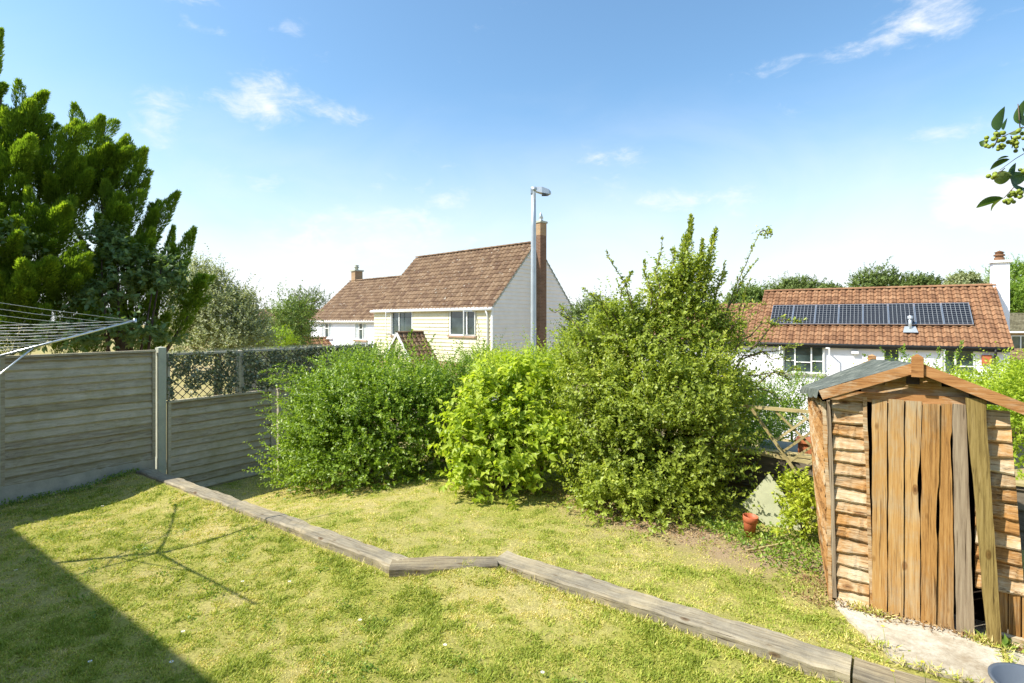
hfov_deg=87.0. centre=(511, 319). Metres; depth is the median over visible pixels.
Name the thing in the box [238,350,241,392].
fence post
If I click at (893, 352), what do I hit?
window
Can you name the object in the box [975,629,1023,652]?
weeds
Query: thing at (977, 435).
leaning plank
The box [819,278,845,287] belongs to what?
background tree
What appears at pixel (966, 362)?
window
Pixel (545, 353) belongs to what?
golden shrub
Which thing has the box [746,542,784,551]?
fallen stick
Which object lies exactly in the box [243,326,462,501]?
green shrub
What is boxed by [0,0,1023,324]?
sky
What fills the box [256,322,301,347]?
lime bush
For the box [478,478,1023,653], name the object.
fallen leaves
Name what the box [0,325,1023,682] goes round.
ground
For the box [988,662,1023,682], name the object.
plastic bowl
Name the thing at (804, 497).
variegated shrub
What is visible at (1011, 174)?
fruiting branch
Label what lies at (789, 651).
timber sleeper
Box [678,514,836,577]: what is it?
weeds
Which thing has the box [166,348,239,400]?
trellis panel
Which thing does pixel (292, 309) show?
birch tree
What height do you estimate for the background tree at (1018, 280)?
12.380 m
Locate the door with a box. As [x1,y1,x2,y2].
[872,399,974,635]
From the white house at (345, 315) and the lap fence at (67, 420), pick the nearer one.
the lap fence at (67, 420)
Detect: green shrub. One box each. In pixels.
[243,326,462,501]
[427,350,589,509]
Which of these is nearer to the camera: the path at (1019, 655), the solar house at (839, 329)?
the path at (1019, 655)
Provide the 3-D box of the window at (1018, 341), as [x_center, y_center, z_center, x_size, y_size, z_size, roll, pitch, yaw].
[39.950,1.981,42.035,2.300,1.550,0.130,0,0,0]
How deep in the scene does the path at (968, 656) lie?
3.74 m
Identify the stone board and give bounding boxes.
[742,474,804,529]
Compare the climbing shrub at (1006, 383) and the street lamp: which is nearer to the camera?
the climbing shrub at (1006, 383)
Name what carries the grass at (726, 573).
on the ground at (606, 629)
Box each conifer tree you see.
[0,27,114,355]
[32,101,216,353]
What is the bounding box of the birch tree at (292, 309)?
[259,280,324,348]
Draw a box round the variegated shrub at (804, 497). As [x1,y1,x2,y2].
[770,463,817,539]
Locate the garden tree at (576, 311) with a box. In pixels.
[548,285,626,440]
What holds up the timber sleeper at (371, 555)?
on the ground at (606, 629)
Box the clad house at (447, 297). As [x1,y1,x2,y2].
[370,213,571,413]
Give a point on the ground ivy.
(63, 491)
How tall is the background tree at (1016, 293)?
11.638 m
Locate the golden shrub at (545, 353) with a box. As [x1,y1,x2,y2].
[458,323,605,485]
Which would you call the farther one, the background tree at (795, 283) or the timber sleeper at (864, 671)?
the background tree at (795, 283)
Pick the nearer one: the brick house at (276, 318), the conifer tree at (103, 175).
the conifer tree at (103, 175)
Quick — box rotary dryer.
[0,303,136,374]
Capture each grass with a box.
[204,498,843,682]
[211,449,892,668]
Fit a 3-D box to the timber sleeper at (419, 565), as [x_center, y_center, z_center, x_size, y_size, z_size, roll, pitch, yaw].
[-0.632,2.503,5.051,0.988,0.505,0.243,0,0,-4]
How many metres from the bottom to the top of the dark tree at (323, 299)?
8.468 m
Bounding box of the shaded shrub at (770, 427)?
[698,382,795,487]
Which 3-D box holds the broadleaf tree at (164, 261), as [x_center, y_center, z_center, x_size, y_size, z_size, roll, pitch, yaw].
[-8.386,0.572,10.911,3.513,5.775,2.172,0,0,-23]
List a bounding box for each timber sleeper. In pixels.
[136,468,239,507]
[228,500,407,573]
[389,556,497,577]
[495,550,851,682]
[853,657,940,682]
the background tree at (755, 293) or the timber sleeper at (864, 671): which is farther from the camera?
the background tree at (755, 293)
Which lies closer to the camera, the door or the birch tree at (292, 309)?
the door
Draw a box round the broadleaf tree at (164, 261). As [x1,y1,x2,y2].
[0,209,195,354]
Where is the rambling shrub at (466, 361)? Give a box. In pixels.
[288,324,516,472]
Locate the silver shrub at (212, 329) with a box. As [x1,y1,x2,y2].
[158,243,290,394]
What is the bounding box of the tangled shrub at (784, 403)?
[739,345,830,445]
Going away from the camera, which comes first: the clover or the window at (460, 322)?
the clover
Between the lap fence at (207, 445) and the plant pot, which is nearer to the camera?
the plant pot
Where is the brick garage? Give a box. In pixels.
[1010,348,1023,432]
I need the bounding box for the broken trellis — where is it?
[724,405,811,473]
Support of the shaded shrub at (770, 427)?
on the ground at (606, 629)
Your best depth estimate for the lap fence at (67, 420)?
7.65 m
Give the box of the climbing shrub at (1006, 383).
[853,340,1023,479]
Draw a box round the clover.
[11,497,585,682]
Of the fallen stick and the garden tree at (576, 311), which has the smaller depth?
the fallen stick
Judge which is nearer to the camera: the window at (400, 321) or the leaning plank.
the leaning plank
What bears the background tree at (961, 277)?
on the ground at (606, 629)
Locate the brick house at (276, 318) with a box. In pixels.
[249,309,319,347]
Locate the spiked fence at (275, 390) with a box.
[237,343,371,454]
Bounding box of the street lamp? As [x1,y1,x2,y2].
[531,186,550,361]
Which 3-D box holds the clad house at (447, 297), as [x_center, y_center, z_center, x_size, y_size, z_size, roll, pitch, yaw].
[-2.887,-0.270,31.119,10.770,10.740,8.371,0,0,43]
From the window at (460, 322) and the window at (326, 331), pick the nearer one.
the window at (460, 322)
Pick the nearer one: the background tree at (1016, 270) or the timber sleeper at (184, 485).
the timber sleeper at (184, 485)
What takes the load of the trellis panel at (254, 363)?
on the lap fence at (282, 391)
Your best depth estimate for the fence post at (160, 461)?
8.54 m
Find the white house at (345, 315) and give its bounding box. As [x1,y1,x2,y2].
[303,265,400,346]
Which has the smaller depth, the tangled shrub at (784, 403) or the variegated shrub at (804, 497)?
the variegated shrub at (804, 497)
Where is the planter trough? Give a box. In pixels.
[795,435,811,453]
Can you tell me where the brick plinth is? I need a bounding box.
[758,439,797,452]
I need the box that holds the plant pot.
[743,513,758,537]
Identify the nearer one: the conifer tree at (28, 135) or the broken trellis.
the broken trellis
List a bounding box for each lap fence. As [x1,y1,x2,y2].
[0,350,155,504]
[166,389,273,487]
[276,387,336,470]
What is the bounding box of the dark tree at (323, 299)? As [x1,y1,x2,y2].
[282,285,333,330]
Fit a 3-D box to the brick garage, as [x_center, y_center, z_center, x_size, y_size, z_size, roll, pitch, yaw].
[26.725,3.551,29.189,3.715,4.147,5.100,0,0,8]
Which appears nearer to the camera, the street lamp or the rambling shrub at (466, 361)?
the rambling shrub at (466, 361)
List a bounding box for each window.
[321,323,332,338]
[353,323,367,341]
[385,312,412,336]
[447,310,476,337]
[779,346,829,375]
[883,349,899,360]
[941,349,974,377]
[1011,336,1023,347]
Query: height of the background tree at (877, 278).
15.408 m
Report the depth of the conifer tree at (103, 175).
11.72 m
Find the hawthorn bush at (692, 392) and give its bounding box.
[522,213,807,544]
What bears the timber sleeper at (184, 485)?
on the ground at (606, 629)
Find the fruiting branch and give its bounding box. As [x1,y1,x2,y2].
[976,101,1023,210]
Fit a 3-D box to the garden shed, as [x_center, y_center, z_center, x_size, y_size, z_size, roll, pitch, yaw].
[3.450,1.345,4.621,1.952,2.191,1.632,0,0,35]
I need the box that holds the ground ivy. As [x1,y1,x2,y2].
[0,467,139,507]
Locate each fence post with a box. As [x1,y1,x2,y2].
[155,346,165,473]
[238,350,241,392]
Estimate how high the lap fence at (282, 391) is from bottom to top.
1.706 m
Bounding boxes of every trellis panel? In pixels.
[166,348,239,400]
[240,343,374,392]
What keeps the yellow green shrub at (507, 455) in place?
on the ground at (606, 629)
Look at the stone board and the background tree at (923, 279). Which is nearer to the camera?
the stone board
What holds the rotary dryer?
on the ground at (606, 629)
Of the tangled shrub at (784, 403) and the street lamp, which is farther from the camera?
the street lamp
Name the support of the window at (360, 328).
in the white house at (345, 315)
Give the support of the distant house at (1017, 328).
on the ground at (606, 629)
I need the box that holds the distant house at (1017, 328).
[1010,313,1023,347]
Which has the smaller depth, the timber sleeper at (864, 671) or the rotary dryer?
the timber sleeper at (864, 671)
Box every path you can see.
[835,593,1002,682]
[1006,648,1023,664]
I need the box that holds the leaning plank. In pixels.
[965,397,1001,649]
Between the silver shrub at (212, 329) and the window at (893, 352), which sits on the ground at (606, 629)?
the silver shrub at (212, 329)
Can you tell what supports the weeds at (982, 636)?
on the ground at (606, 629)
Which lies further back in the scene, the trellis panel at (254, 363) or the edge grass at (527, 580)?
the trellis panel at (254, 363)
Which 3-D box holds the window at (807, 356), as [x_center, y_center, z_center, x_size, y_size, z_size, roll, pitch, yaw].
[13.985,1.945,25.813,2.130,1.390,0.628,0,0,33]
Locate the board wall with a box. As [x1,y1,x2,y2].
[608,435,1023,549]
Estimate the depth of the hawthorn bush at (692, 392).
6.70 m
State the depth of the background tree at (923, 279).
71.18 m
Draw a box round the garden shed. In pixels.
[800,354,1023,647]
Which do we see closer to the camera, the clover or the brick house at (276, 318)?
the clover
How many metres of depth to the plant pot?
5.64 m
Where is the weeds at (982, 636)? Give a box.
[823,600,1019,682]
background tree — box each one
[719,279,773,303]
[768,270,836,289]
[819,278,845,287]
[843,256,909,287]
[892,270,946,285]
[942,267,988,284]
[981,253,1023,289]
[988,275,1023,312]
[1010,272,1023,309]
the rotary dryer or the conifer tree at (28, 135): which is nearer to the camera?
the rotary dryer
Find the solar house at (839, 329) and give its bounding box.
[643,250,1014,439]
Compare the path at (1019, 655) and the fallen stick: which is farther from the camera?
the fallen stick

